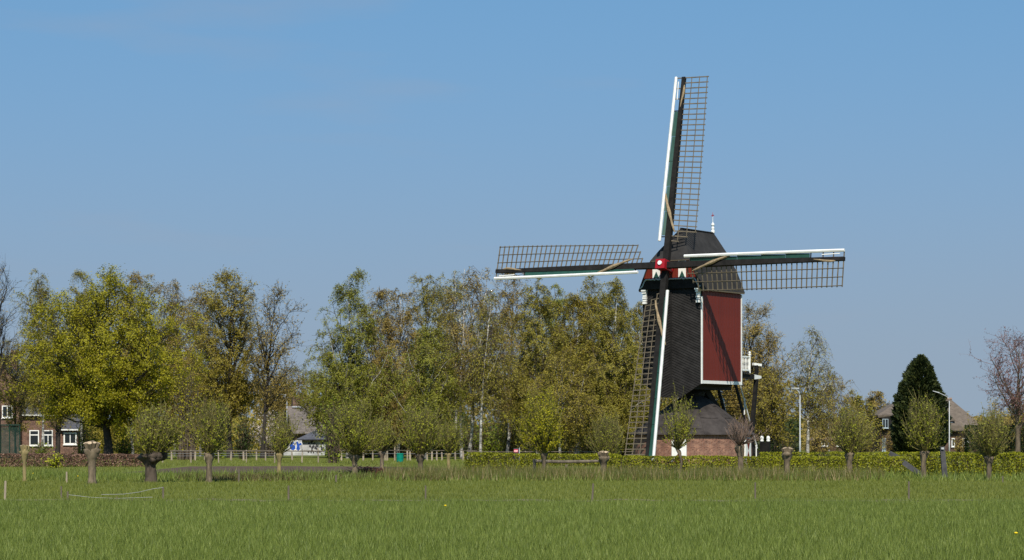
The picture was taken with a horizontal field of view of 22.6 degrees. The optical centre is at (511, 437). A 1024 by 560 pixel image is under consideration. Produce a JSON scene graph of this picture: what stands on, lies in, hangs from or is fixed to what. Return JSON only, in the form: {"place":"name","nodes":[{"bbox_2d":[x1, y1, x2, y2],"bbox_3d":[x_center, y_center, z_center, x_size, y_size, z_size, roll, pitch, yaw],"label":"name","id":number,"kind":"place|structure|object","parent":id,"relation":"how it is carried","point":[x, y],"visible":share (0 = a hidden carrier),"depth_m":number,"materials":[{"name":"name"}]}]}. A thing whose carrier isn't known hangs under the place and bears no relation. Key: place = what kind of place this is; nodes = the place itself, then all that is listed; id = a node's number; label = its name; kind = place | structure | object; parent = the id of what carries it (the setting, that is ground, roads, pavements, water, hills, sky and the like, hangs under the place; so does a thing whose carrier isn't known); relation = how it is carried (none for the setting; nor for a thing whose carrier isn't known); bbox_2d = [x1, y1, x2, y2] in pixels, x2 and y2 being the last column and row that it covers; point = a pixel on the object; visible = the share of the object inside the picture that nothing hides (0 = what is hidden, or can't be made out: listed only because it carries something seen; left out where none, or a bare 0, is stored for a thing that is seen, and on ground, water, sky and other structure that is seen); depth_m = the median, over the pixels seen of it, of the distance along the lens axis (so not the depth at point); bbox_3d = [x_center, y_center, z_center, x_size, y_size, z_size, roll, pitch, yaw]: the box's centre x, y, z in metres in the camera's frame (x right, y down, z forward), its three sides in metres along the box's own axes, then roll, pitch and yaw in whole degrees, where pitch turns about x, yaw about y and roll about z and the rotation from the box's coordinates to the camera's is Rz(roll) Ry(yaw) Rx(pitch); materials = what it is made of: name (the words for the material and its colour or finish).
{"place":"outdoors","nodes":[
{"label":"outdoors","id":0,"kind":"place"},
{"bbox_2d":[297,430,326,454],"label":"garden shed","id":1,"kind":"structure","parent":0,"point":[310,441],"depth_m":240.00,"materials":[{"name":"wood"}]},
{"bbox_2d":[0,458,1022,480],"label":"yard grass","id":2,"kind":"structure","parent":0,"point":[292,461],"depth_m":133.95,"materials":[{"name":"green plant"}]},
{"bbox_2d":[0,496,1023,559],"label":"field grass","id":3,"kind":"structure","parent":0,"point":[983,545],"depth_m":44.91,"materials":[{"name":"green plant"}]},
{"bbox_2d":[0,478,1023,500],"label":"mown grass","id":4,"kind":"structure","parent":0,"point":[578,488],"depth_m":81.16,"materials":[{"name":"green plant"}]},
{"bbox_2d":[0,449,1023,559],"bbox_3d":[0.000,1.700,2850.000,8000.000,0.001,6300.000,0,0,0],"label":"meadow ground","id":5,"kind":"structure","parent":0,"point":[322,458],"depth_m":83.00,"materials":[{"name":"green plant"}]},
{"bbox_2d":[0,424,19,457],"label":"fence","id":6,"kind":"object","parent":5,"relation":"on","point":[9,439],"visible":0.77,"depth_m":205.06,"materials":[{"name":"metal"}]},
{"bbox_2d":[0,255,23,431],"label":"bare tree","id":7,"kind":"object","parent":5,"relation":"on","point":[4,334],"visible":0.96,"depth_m":205.05,"materials":[{"name":"brown plant"}]},
{"bbox_2d":[19,445,29,480],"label":"pollard stump","id":8,"kind":"object","parent":5,"relation":"on","point":[24,452],"visible":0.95,"depth_m":98.25,"materials":[{"name":"yellow wood"}]},
{"bbox_2d":[0,333,54,452],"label":"thin tree","id":9,"kind":"object","parent":5,"relation":"on","point":[14,403],"visible":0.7,"depth_m":213.72,"materials":[{"name":"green plant"}]},
{"bbox_2d":[2,268,73,445],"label":"birch tree","id":10,"kind":"object","parent":5,"relation":"on","point":[38,289],"visible":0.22,"depth_m":224.72,"materials":[{"name":"green plant"}]},
{"bbox_2d":[0,350,85,453],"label":"brick house","id":11,"kind":"structure","parent":5,"relation":"on","point":[33,436],"depth_m":241.20,"materials":[{"name":"brick"}]},
{"bbox_2d":[29,430,38,445],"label":"window","id":12,"kind":"structure","parent":11,"relation":"in","point":[33,434],"depth_m":241.18,"materials":[{"name":"white paint"}]},
{"bbox_2d":[63,432,76,444],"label":"window","id":13,"kind":"structure","parent":11,"relation":"in","point":[69,437],"depth_m":242.30,"materials":[{"name":"white paint"}]},
{"bbox_2d":[24,318,81,453],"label":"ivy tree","id":14,"kind":"object","parent":5,"relation":"on","point":[58,436],"visible":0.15,"depth_m":215.85,"materials":[{"name":"green plant"}]},
{"bbox_2d":[0,453,144,466],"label":"hedge","id":15,"kind":"object","parent":5,"relation":"on","point":[99,460],"visible":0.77,"depth_m":146.03,"materials":[{"name":"brown plant"}]},
{"bbox_2d":[49,268,101,447],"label":"birch tree","id":16,"kind":"object","parent":5,"relation":"on","point":[78,274],"visible":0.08,"depth_m":227.92,"materials":[{"name":"green plant"}]},
{"bbox_2d":[68,423,99,454],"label":"shrub","id":17,"kind":"object","parent":5,"relation":"on","point":[80,450],"visible":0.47,"depth_m":204.81,"materials":[{"name":"green plant"}]},
{"bbox_2d":[83,441,100,483],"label":"pollard stump","id":18,"kind":"object","parent":5,"relation":"on","point":[91,450],"visible":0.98,"depth_m":93.66,"materials":[{"name":"beige wood"}]},
{"bbox_2d":[0,263,212,458],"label":"oak tree","id":19,"kind":"object","parent":5,"relation":"on","point":[105,386],"visible":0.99,"depth_m":194.15,"materials":[{"name":"green plant"}]},
{"bbox_2d":[111,426,140,458],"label":"shrub","id":20,"kind":"object","parent":5,"relation":"on","point":[126,449],"visible":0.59,"depth_m":199.83,"materials":[{"name":"green plant"}]},
{"bbox_2d":[80,269,186,453],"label":"birch tree","id":21,"kind":"object","parent":5,"relation":"on","point":[136,280],"visible":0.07,"depth_m":231.79,"materials":[{"name":"green plant"}]},
{"bbox_2d":[125,401,188,481],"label":"pollard willow","id":22,"kind":"object","parent":5,"relation":"on","point":[158,442],"visible":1,"depth_m":95.67,"materials":[{"name":"green plant"}]},
{"bbox_2d":[149,278,198,455],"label":"birch tree","id":23,"kind":"object","parent":5,"relation":"on","point":[182,301],"visible":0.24,"depth_m":229.67,"materials":[{"name":"green plant"}]},
{"bbox_2d":[79,416,289,454],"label":"thicket","id":24,"kind":"object","parent":5,"relation":"on","point":[101,436],"visible":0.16,"depth_m":251.87,"materials":[{"name":"green plant"}]},
{"bbox_2d":[163,364,210,459],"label":"shrub","id":25,"kind":"object","parent":5,"relation":"on","point":[187,434],"visible":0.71,"depth_m":189.82,"materials":[{"name":"green plant"}]},
{"bbox_2d":[170,283,232,455],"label":"birch tree","id":26,"kind":"object","parent":5,"relation":"on","point":[197,300],"visible":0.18,"depth_m":225.58,"materials":[{"name":"green plant"}]},
{"bbox_2d":[176,393,241,481],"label":"pollard willow","id":27,"kind":"object","parent":5,"relation":"on","point":[212,440],"visible":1,"depth_m":95.82,"materials":[{"name":"green plant"}]},
{"bbox_2d":[170,264,278,457],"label":"alder tree","id":28,"kind":"object","parent":5,"relation":"on","point":[231,377],"visible":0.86,"depth_m":209.24,"materials":[{"name":"green plant"}]},
{"bbox_2d":[162,448,323,462],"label":"post fence","id":29,"kind":"object","parent":5,"relation":"on","point":[246,451],"visible":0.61,"depth_m":167.93,"materials":[{"name":"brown wood"}]},
{"bbox_2d":[228,404,262,458],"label":"shrub","id":30,"kind":"object","parent":5,"relation":"on","point":[244,443],"visible":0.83,"depth_m":199.86,"materials":[{"name":"green plant"}]},
{"bbox_2d":[248,410,294,455],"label":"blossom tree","id":31,"kind":"object","parent":5,"relation":"on","point":[266,447],"visible":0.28,"depth_m":225.55,"materials":[{"name":"white plant"}]},
{"bbox_2d":[236,281,308,457],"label":"sparse tree","id":32,"kind":"object","parent":5,"relation":"on","point":[266,367],"visible":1,"depth_m":205.84,"materials":[{"name":"brown plant"}]},
{"bbox_2d":[250,370,308,421],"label":"tree","id":33,"kind":"object","parent":5,"relation":"on","point":[278,402],"visible":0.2,"depth_m":299.40,"materials":[{"name":"green plant"}]},
{"bbox_2d":[262,407,300,472],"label":"pollard willow","id":34,"kind":"object","parent":5,"relation":"on","point":[281,444],"visible":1,"depth_m":113.18,"materials":[{"name":"green plant"}]},
{"bbox_2d":[124,466,448,472],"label":"soil bed","id":35,"kind":"object","parent":5,"relation":"on","point":[234,468],"visible":0.4,"depth_m":137.97,"materials":[{"name":"brown soil"}]},
{"bbox_2d":[368,412,401,467],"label":"pollard willow","id":36,"kind":"object","parent":35,"relation":"on","point":[382,452],"visible":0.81,"depth_m":140.53,"materials":[{"name":"green plant"}]},
{"bbox_2d":[435,413,474,468],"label":"pollard willow","id":37,"kind":"object","parent":35,"relation":"on","point":[450,442],"visible":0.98,"depth_m":135.80,"materials":[{"name":"green plant"}]},
{"bbox_2d":[275,363,319,412],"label":"tree","id":38,"kind":"object","parent":5,"relation":"on","point":[298,382],"visible":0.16,"depth_m":329.87,"materials":[{"name":"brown plant"}]},
{"bbox_2d":[175,471,443,480],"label":"bank weed","id":39,"kind":"object","parent":5,"relation":"on","point":[229,476],"visible":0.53,"depth_m":100.77,"materials":[{"name":"green plant"}]},
{"bbox_2d":[284,397,341,450],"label":"tiled house","id":40,"kind":"structure","parent":5,"relation":"on","point":[302,429],"depth_m":259.71,"materials":[{"name":"brick"}]},
{"bbox_2d":[168,447,476,459],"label":"post fence","id":41,"kind":"object","parent":5,"relation":"on","point":[385,456],"visible":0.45,"depth_m":185.93,"materials":[{"name":"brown wood"}]},
{"bbox_2d":[275,356,371,456],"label":"round tree","id":42,"kind":"object","parent":5,"relation":"on","point":[303,405],"visible":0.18,"depth_m":214.15,"materials":[{"name":"green plant"}]},
{"bbox_2d":[315,395,345,462],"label":"shrub","id":43,"kind":"object","parent":5,"relation":"on","point":[332,449],"visible":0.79,"depth_m":167.84,"materials":[{"name":"green plant"}]},
{"bbox_2d":[290,266,410,457],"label":"birch tree","id":44,"kind":"object","parent":5,"relation":"on","point":[350,346],"visible":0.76,"depth_m":204.38,"materials":[{"name":"green plant"}]},
{"bbox_2d":[321,386,391,473],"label":"pollard willow","id":45,"kind":"object","parent":5,"relation":"on","point":[355,441],"visible":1,"depth_m":109.99,"materials":[{"name":"green plant"}]},
{"bbox_2d":[350,287,401,456],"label":"birch tree","id":46,"kind":"object","parent":5,"relation":"on","point":[380,304],"visible":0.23,"depth_m":213.73,"materials":[{"name":"green plant"}]},
{"bbox_2d":[367,288,439,457],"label":"birch tree","id":47,"kind":"object","parent":5,"relation":"on","point":[390,333],"visible":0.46,"depth_m":207.49,"materials":[{"name":"green plant"}]},
{"bbox_2d":[392,398,444,469],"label":"pollard willow","id":48,"kind":"object","parent":5,"relation":"on","point":[424,438],"visible":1,"depth_m":110.02,"materials":[{"name":"green plant"}]},
{"bbox_2d":[369,323,479,458],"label":"birch tree","id":49,"kind":"object","parent":5,"relation":"on","point":[436,394],"visible":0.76,"depth_m":195.48,"materials":[{"name":"green plant"}]},
{"bbox_2d":[392,272,478,448],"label":"birch tree","id":50,"kind":"object","parent":5,"relation":"on","point":[427,298],"visible":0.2,"depth_m":215.72,"materials":[{"name":"green plant"}]},
{"bbox_2d":[413,270,493,456],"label":"birch tree","id":51,"kind":"object","parent":5,"relation":"on","point":[457,287],"visible":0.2,"depth_m":221.41,"materials":[{"name":"green plant"}]},
{"bbox_2d":[451,417,482,456],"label":"shrub","id":52,"kind":"object","parent":5,"relation":"on","point":[465,447],"visible":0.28,"depth_m":213.82,"materials":[{"name":"green plant"}]},
{"bbox_2d":[432,266,513,458],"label":"birch tree","id":53,"kind":"object","parent":5,"relation":"on","point":[467,335],"visible":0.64,"depth_m":197.85,"materials":[{"name":"green plant"}]},
{"bbox_2d":[457,408,497,454],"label":"shrub","id":54,"kind":"object","parent":5,"relation":"on","point":[475,425],"visible":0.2,"depth_m":232.76,"materials":[{"name":"green plant"}]},
{"bbox_2d":[469,417,502,456],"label":"shrub","id":55,"kind":"object","parent":5,"relation":"on","point":[489,445],"visible":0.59,"depth_m":220.66,"materials":[{"name":"green plant"}]},
{"bbox_2d":[457,290,528,452],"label":"birch tree","id":56,"kind":"object","parent":5,"relation":"on","point":[484,365],"visible":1,"depth_m":193.55,"materials":[{"name":"green plant"}]},
{"bbox_2d":[463,452,540,470],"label":"hedge","id":57,"kind":"object","parent":5,"relation":"on","point":[504,458],"visible":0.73,"depth_m":126.97,"materials":[{"name":"green plant"}]},
{"bbox_2d":[488,416,525,456],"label":"shrub","id":58,"kind":"object","parent":5,"relation":"on","point":[503,442],"visible":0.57,"depth_m":213.71,"materials":[{"name":"green plant"}]},
{"bbox_2d":[0,466,1023,481],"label":"bank grass","id":59,"kind":"structure","parent":5,"relation":"on","point":[120,476],"depth_m":102.35,"materials":[{"name":"green plant"}]},
{"bbox_2d":[482,273,547,455],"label":"birch tree","id":60,"kind":"object","parent":5,"relation":"on","point":[512,302],"visible":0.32,"depth_m":205.79,"materials":[{"name":"green plant"}]},
{"bbox_2d":[504,383,568,468],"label":"pollard willow","id":61,"kind":"object","parent":5,"relation":"on","point":[540,433],"visible":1,"depth_m":121.50,"materials":[{"name":"green plant"}]},
{"bbox_2d":[490,278,587,453],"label":"birch tree","id":62,"kind":"object","parent":5,"relation":"on","point":[531,358],"visible":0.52,"depth_m":199.50,"materials":[{"name":"green plant"}]},
{"bbox_2d":[70,374,1019,428],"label":"wood","id":63,"kind":"object","parent":5,"relation":"on","point":[484,416],"depth_m":552.52,"materials":[{"name":"green plant"}]},
{"bbox_2d":[525,282,576,445],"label":"birch tree","id":64,"kind":"object","parent":5,"relation":"on","point":[560,301],"visible":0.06,"depth_m":225.33,"materials":[{"name":"green plant"}]},
{"bbox_2d":[506,347,613,453],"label":"birch tree","id":65,"kind":"object","parent":5,"relation":"on","point":[571,416],"visible":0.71,"depth_m":191.01,"materials":[{"name":"green plant"}]},
{"bbox_2d":[533,459,598,468],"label":"wooden rail","id":66,"kind":"object","parent":5,"relation":"on","point":[535,461],"visible":0.66,"depth_m":125.49,"materials":[{"name":"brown wood"}]},
{"bbox_2d":[527,277,624,456],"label":"birch tree","id":67,"kind":"object","parent":5,"relation":"on","point":[577,301],"visible":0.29,"depth_m":205.52,"materials":[{"name":"green plant"}]},
{"bbox_2d":[538,453,619,465],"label":"hedge","id":68,"kind":"object","parent":5,"relation":"on","point":[552,456],"visible":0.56,"depth_m":150.00,"materials":[{"name":"green plant"}]},
{"bbox_2d":[597,451,609,473],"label":"pollard stump","id":69,"kind":"object","parent":5,"relation":"on","point":[604,458],"visible":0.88,"depth_m":107.23,"materials":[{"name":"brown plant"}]},
{"bbox_2d":[584,407,627,454],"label":"pollard willow","id":70,"kind":"object","parent":5,"relation":"on","point":[610,445],"visible":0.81,"depth_m":149.75,"materials":[{"name":"green plant"}]},
{"bbox_2d":[572,276,639,452],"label":"birch tree","id":71,"kind":"object","parent":5,"relation":"on","point":[597,294],"visible":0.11,"depth_m":223.63,"materials":[{"name":"green plant"}]},
{"bbox_2d":[564,276,669,453],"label":"birch tree","id":72,"kind":"object","parent":5,"relation":"on","point":[619,401],"visible":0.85,"depth_m":199.35,"materials":[{"name":"green plant"}]},
{"bbox_2d":[598,300,666,444],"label":"birch tree","id":73,"kind":"object","parent":5,"relation":"on","point":[637,310],"visible":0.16,"depth_m":217.45,"materials":[{"name":"green plant"}]},
{"bbox_2d":[381,462,886,480],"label":"dry reed","id":74,"kind":"object","parent":5,"relation":"on","point":[589,473],"visible":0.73,"depth_m":101.32,"materials":[{"name":"green plant"}]},
{"bbox_2d":[494,76,844,463],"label":"windmill","id":75,"kind":"object","parent":5,"relation":"on","point":[691,289],"visible":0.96,"depth_m":162.65,"materials":[{"name":"brown wood"}]},
{"bbox_2d":[660,381,700,472],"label":"pollard willow","id":76,"kind":"object","parent":5,"relation":"on","point":[680,428],"visible":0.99,"depth_m":107.23,"materials":[{"name":"green plant"}]},
{"bbox_2d":[649,367,744,412],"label":"birch tree","id":77,"kind":"object","parent":5,"relation":"on","point":[715,394],"visible":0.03,"depth_m":212.92,"materials":[{"name":"green plant"}]},
{"bbox_2d":[725,414,763,471],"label":"pollard willow","id":78,"kind":"object","parent":5,"relation":"on","point":[739,442],"visible":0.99,"depth_m":107.26,"materials":[{"name":"brown plant"}]},
{"bbox_2d":[717,299,800,447],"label":"brown tree","id":79,"kind":"object","parent":5,"relation":"on","point":[768,341],"visible":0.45,"depth_m":211.23,"materials":[{"name":"green plant"}]},
{"bbox_2d":[607,455,917,473],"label":"hedge","id":80,"kind":"object","parent":5,"relation":"on","point":[864,461],"visible":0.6,"depth_m":119.12,"materials":[{"name":"green plant"}]},
{"bbox_2d":[726,409,801,454],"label":"thicket","id":81,"kind":"object","parent":5,"relation":"on","point":[795,431],"visible":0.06,"depth_m":243.98,"materials":[{"name":"green plant"}]},
{"bbox_2d":[735,361,808,452],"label":"brown tree","id":82,"kind":"object","parent":5,"relation":"on","point":[773,430],"visible":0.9,"depth_m":204.61,"materials":[{"name":"green plant"}]},
{"bbox_2d":[758,426,803,455],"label":"shrub","id":83,"kind":"object","parent":5,"relation":"on","point":[774,445],"visible":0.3,"depth_m":221.69,"materials":[{"name":"green plant"}]},
{"bbox_2d":[781,447,793,474],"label":"pollard stump","id":84,"kind":"object","parent":5,"relation":"on","point":[787,455],"visible":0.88,"depth_m":105.87,"materials":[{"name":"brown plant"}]},
{"bbox_2d":[779,325,845,452],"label":"birch tree","id":85,"kind":"object","parent":5,"relation":"on","point":[811,417],"visible":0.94,"depth_m":207.72,"materials":[{"name":"green plant"}]},
{"bbox_2d":[798,426,836,452],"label":"shrub","id":86,"kind":"object","parent":5,"relation":"on","point":[816,448],"visible":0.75,"depth_m":239.75,"materials":[{"name":"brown plant"}]},
{"bbox_2d":[803,370,864,454],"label":"birch tree","id":87,"kind":"object","parent":5,"relation":"on","point":[833,412],"visible":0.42,"depth_m":244.58,"materials":[{"name":"green plant"}]},
{"bbox_2d":[759,451,931,466],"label":"hedge","id":88,"kind":"object","parent":5,"relation":"on","point":[833,453],"visible":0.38,"depth_m":148.23,"materials":[{"name":"green plant"}]},
{"bbox_2d":[825,400,875,472],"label":"pollard willow","id":89,"kind":"object","parent":5,"relation":"on","point":[849,439],"visible":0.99,"depth_m":110.01,"materials":[{"name":"green plant"}]},
{"bbox_2d":[824,390,885,450],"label":"birch tree","id":90,"kind":"object","parent":5,"relation":"on","point":[858,399],"visible":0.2,"depth_m":299.46,"materials":[{"name":"green plant"}]},
{"bbox_2d":[856,421,887,452],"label":"shrub","id":91,"kind":"object","parent":5,"relation":"on","point":[869,449],"visible":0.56,"depth_m":261.72,"materials":[{"name":"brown plant"}]},
{"bbox_2d":[864,389,889,423],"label":"birch tree","id":92,"kind":"object","parent":5,"relation":"on","point":[877,403],"visible":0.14,"depth_m":309.51,"materials":[{"name":"green plant"}]},
{"bbox_2d":[889,354,952,454],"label":"conifer","id":93,"kind":"object","parent":5,"relation":"on","point":[919,367],"visible":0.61,"depth_m":236.78,"materials":[{"name":"green plant"}]},
{"bbox_2d":[867,398,976,451],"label":"thatched farmhouse","id":94,"kind":"object","parent":5,"relation":"on","point":[958,420],"visible":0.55,"depth_m":300.00,"materials":[{"name":"brick"}]},
{"bbox_2d":[900,390,947,476],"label":"pollard willow","id":95,"kind":"object","parent":5,"relation":"on","point":[924,433],"visible":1,"depth_m":105.73,"materials":[{"name":"green plant"}]},
{"bbox_2d":[940,446,947,476],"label":"leaning post","id":96,"kind":"object","parent":5,"relation":"on","point":[943,461],"visible":0.79,"depth_m":107.44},
{"bbox_2d":[951,430,969,452],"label":"shrub","id":97,"kind":"object","parent":5,"relation":"on","point":[959,446],"visible":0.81,"depth_m":249.81,"materials":[{"name":"green plant"}]},
{"bbox_2d":[911,451,1023,476],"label":"hedge","id":98,"kind":"object","parent":5,"relation":"on","point":[979,460],"visible":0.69,"depth_m":110.94,"materials":[{"name":"green plant"}]},
{"bbox_2d":[962,402,1019,480],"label":"pollard willow","id":99,"kind":"object","parent":5,"relation":"on","point":[989,442],"visible":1,"depth_m":99.33,"materials":[{"name":"green plant"}]},
{"bbox_2d":[964,424,1023,458],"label":"hedge","id":100,"kind":"object","parent":5,"relation":"on","point":[967,447],"visible":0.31,"depth_m":195.06,"materials":[{"name":"green plant"}]},
{"bbox_2d":[967,326,1023,458],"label":"copper tree","id":101,"kind":"object","parent":5,"relation":"on","point":[1016,400],"visible":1,"depth_m":189.93,"materials":[{"name":"brown plant"}]},
{"bbox_2d":[967,394,1023,450],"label":"shrub","id":102,"kind":"object","parent":5,"relation":"on","point":[1007,414],"visible":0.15,"depth_m":211.72,"materials":[{"name":"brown plant"}]},
{"bbox_2d":[0,0,1023,429],"label":"sky","id":103,"kind":"structure","parent":0,"point":[307,144],"materials":[{"name":"blue"}]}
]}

